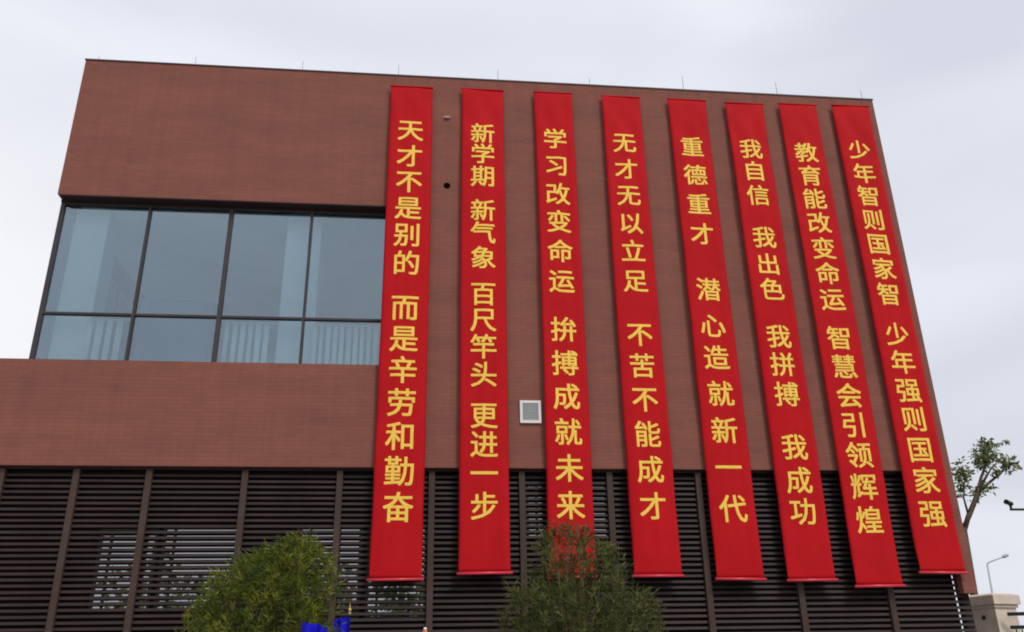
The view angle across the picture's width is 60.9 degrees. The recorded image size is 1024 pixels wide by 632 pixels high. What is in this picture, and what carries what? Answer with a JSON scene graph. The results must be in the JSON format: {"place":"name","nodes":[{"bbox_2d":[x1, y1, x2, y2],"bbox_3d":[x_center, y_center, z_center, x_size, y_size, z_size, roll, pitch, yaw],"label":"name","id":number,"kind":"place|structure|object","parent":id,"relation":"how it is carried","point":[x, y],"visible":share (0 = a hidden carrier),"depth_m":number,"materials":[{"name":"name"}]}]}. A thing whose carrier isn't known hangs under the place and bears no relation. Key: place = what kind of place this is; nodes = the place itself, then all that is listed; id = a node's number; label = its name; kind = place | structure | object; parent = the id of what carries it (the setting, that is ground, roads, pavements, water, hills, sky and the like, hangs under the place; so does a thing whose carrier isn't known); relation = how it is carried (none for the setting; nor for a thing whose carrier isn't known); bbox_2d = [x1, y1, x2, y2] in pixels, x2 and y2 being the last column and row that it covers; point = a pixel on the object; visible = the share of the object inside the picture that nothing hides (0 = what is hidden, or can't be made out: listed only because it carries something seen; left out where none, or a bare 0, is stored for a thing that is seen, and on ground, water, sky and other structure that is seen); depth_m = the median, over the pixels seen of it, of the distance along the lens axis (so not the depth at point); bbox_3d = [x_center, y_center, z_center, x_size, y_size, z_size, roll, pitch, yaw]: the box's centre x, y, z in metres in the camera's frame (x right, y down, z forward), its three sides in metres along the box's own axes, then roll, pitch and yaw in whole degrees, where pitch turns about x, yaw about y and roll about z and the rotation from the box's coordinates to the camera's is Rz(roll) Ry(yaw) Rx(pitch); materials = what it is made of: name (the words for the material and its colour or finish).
{"place":"outdoors","nodes":[
{"label":"outdoors","id":0,"kind":"place"},
{"bbox_2d":[0,56,976,631],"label":"school building","id":1,"kind":"structure","parent":0,"point":[140,496],"depth_m":14.86,"materials":[{"name":"red brick"}]},
{"bbox_2d":[80,319,129,359],"bbox_3d":[-6.879,0.494,14.754,0.740,0.940,0.061,1,-23,-6],"label":"vertical blind","id":2,"kind":"object","parent":1,"relation":"hanging from","point":[97,340],"visible":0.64,"depth_m":14.79,"materials":[{"name":"white fabric"}]},
{"bbox_2d":[88,529,159,612],"bbox_3d":[-5.890,3.862,13.249,0.874,1.222,0.047,1,-23,-6],"label":"window","id":3,"kind":"structure","parent":1,"relation":"in","point":[119,534],"depth_m":13.24,"materials":[{"name":"grey glass"}]},
{"bbox_2d":[132,298,217,361],"bbox_3d":[-5.953,0.482,15.451,1.280,1.480,0.520,1,-23,-6],"label":"storage cabinet","id":4,"kind":"object","parent":1,"relation":"on","point":[172,339],"visible":0.68,"depth_m":15.28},
{"bbox_2d":[153,528,235,611],"bbox_3d":[-4.821,3.880,13.360,1.145,1.240,0.047,1,-23,-6],"label":"window","id":5,"kind":"structure","parent":1,"relation":"in","point":[165,529],"depth_m":13.39,"materials":[{"name":"grey glass"}]},
{"bbox_2d":[29,202,384,363],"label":"corner window","id":6,"kind":"structure","parent":1,"relation":"in","point":[121,303],"depth_m":15.30,"materials":[{"name":"glass"}]},
{"bbox_2d":[221,322,276,362],"bbox_3d":[-4.541,0.550,14.989,0.880,0.940,0.048,1,-23,-6],"label":"vertical blind","id":7,"kind":"object","parent":1,"relation":"hanging from","point":[249,342],"visible":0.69,"depth_m":15.03,"materials":[{"name":"white fabric"}]},
{"bbox_2d":[295,527,362,618],"bbox_3d":[-2.847,3.989,13.533,0.988,1.385,0.047,1,-23,-6],"label":"window","id":8,"kind":"structure","parent":1,"relation":"in","point":[301,528],"depth_m":13.61,"materials":[{"name":"grey glass"}]},
{"bbox_2d":[310,324,380,364],"bbox_3d":[-2.850,0.591,15.160,1.280,0.940,0.051,1,-23,-6],"label":"vertical blind","id":9,"kind":"object","parent":1,"relation":"hanging from","point":[341,342],"visible":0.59,"depth_m":15.19,"materials":[{"name":"grey fabric"}]},
{"bbox_2d":[364,527,427,617],"bbox_3d":[-1.807,4.012,13.639,0.946,1.390,0.047,1,-23,-6],"label":"window","id":10,"kind":"structure","parent":1,"relation":"in","point":[369,528],"depth_m":13.49,"materials":[{"name":"grey glass"}]},
{"bbox_2d":[367,77,432,581],"bbox_3d":[-1.880,-0.265,15.308,0.861,9.524,0.546,1,-23,-6],"label":"hanging banner","id":11,"kind":"object","parent":1,"relation":"hanging from","point":[396,546],"visible":1,"depth_m":14.70,"materials":[{"name":"red fabric"}]},
{"bbox_2d":[457,88,512,574],"bbox_3d":[-0.519,-0.273,15.458,0.868,9.439,0.554,1,-23,-6],"label":"hanging banner","id":12,"kind":"object","parent":1,"relation":"hanging from","point":[484,523],"visible":1,"depth_m":14.86,"materials":[{"name":"red fabric"}]},
{"bbox_2d":[533,84,596,578],"bbox_3d":[0.855,-0.207,15.592,0.810,9.504,0.537,1,-23,-6],"label":"hanging banner","id":13,"kind":"object","parent":1,"relation":"hanging from","point":[568,458],"visible":0.97,"depth_m":15.18,"materials":[{"name":"red fabric"}]},
{"bbox_2d":[525,484,608,538],"bbox_3d":[0.935,3.202,14.284,1.440,0.890,0.047,1,-23,-6],"label":"window","id":14,"kind":"structure","parent":1,"relation":"in","point":[526,485],"depth_m":14.27,"materials":[{"name":"grey glass"}]},
{"bbox_2d":[601,87,683,577],"bbox_3d":[2.204,-0.181,15.732,0.827,9.489,0.534,1,-23,-6],"label":"hanging banner","id":15,"kind":"object","parent":1,"relation":"hanging from","point":[654,529],"visible":1,"depth_m":15.13,"materials":[{"name":"red fabric"}]},
{"bbox_2d":[667,91,766,580],"bbox_3d":[3.535,-0.122,15.851,0.831,9.552,0.542,1,-23,-6],"label":"hanging banner","id":16,"kind":"object","parent":1,"relation":"hanging from","point":[736,541],"visible":1,"depth_m":15.24,"materials":[{"name":"red fabric"}]},
{"bbox_2d":[724,93,837,581],"bbox_3d":[4.707,-0.085,15.963,0.845,9.572,0.546,1,-23,-6],"label":"hanging banner","id":17,"kind":"object","parent":1,"relation":"hanging from","point":[805,531],"visible":1,"depth_m":15.35,"materials":[{"name":"red fabric"}]},
{"bbox_2d":[777,95,905,587],"bbox_3d":[5.821,-0.013,16.055,0.848,9.672,0.549,1,-23,-6],"label":"hanging banner","id":18,"kind":"object","parent":1,"relation":"hanging from","point":[870,532],"visible":1,"depth_m":15.46,"materials":[{"name":"red fabric"}]},
{"bbox_2d":[831,97,968,573],"bbox_3d":[6.936,-0.078,16.208,0.839,9.471,0.545,1,-23,-6],"label":"hanging banner","id":19,"kind":"object","parent":1,"relation":"hanging from","point":[934,530],"visible":1,"depth_m":15.62,"materials":[{"name":"red fabric"}]},
{"bbox_2d":[0,0,1023,631],"label":"sky","id":20,"kind":"structure","parent":0,"point":[944,79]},
{"bbox_2d":[969,593,1020,631],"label":"gate pillar","id":21,"kind":"structure","parent":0,"point":[990,610],"depth_m":18.37,"materials":[{"name":"beige stone"}]},
{"bbox_2d":[1007,612,1023,631],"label":"iron gate","id":22,"kind":"structure","parent":21,"relation":"attached to","point":[1016,627],"depth_m":18.04,"materials":[{"name":"black metal"}]},
{"bbox_2d":[986,554,1008,592],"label":"street lamp","id":23,"kind":"object","parent":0,"point":[1003,556],"visible":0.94,"depth_m":65.73,"materials":[{"name":"grey metal"}]},
{"bbox_2d":[1003,499,1023,510],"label":"security camera","id":24,"kind":"object","parent":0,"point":[1008,502],"visible":1,"depth_m":15.88,"materials":[{"name":"black paint"}]},
{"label":"pavement","id":25,"kind":"structure","parent":0,"visible":0},
{"bbox_2d":[174,527,347,631],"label":"round bush","id":26,"kind":"object","parent":25,"relation":"on","point":[275,595],"visible":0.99,"depth_m":9.13,"materials":[{"name":"green plant"}]},
{"bbox_2d":[300,620,327,631],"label":"drooping flag","id":27,"kind":"object","parent":25,"relation":"on","point":[308,627],"visible":1,"depth_m":8.69,"materials":[{"name":"blue fabric"}]},
{"bbox_2d":[334,605,351,631],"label":"drooping flag","id":28,"kind":"object","parent":25,"relation":"on","point":[340,621],"visible":0.94,"depth_m":10.35,"materials":[{"name":"blue fabric"}]},
{"bbox_2d":[486,516,668,631],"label":"pointed bush","id":29,"kind":"object","parent":25,"relation":"on","point":[571,615],"visible":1,"depth_m":9.52,"materials":[{"name":"green plant"}]},
{"bbox_2d":[950,436,1022,594],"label":"street tree","id":30,"kind":"object","parent":25,"relation":"on","point":[982,460],"visible":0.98,"depth_m":22.44,"materials":[{"name":"green plant"}]}
]}

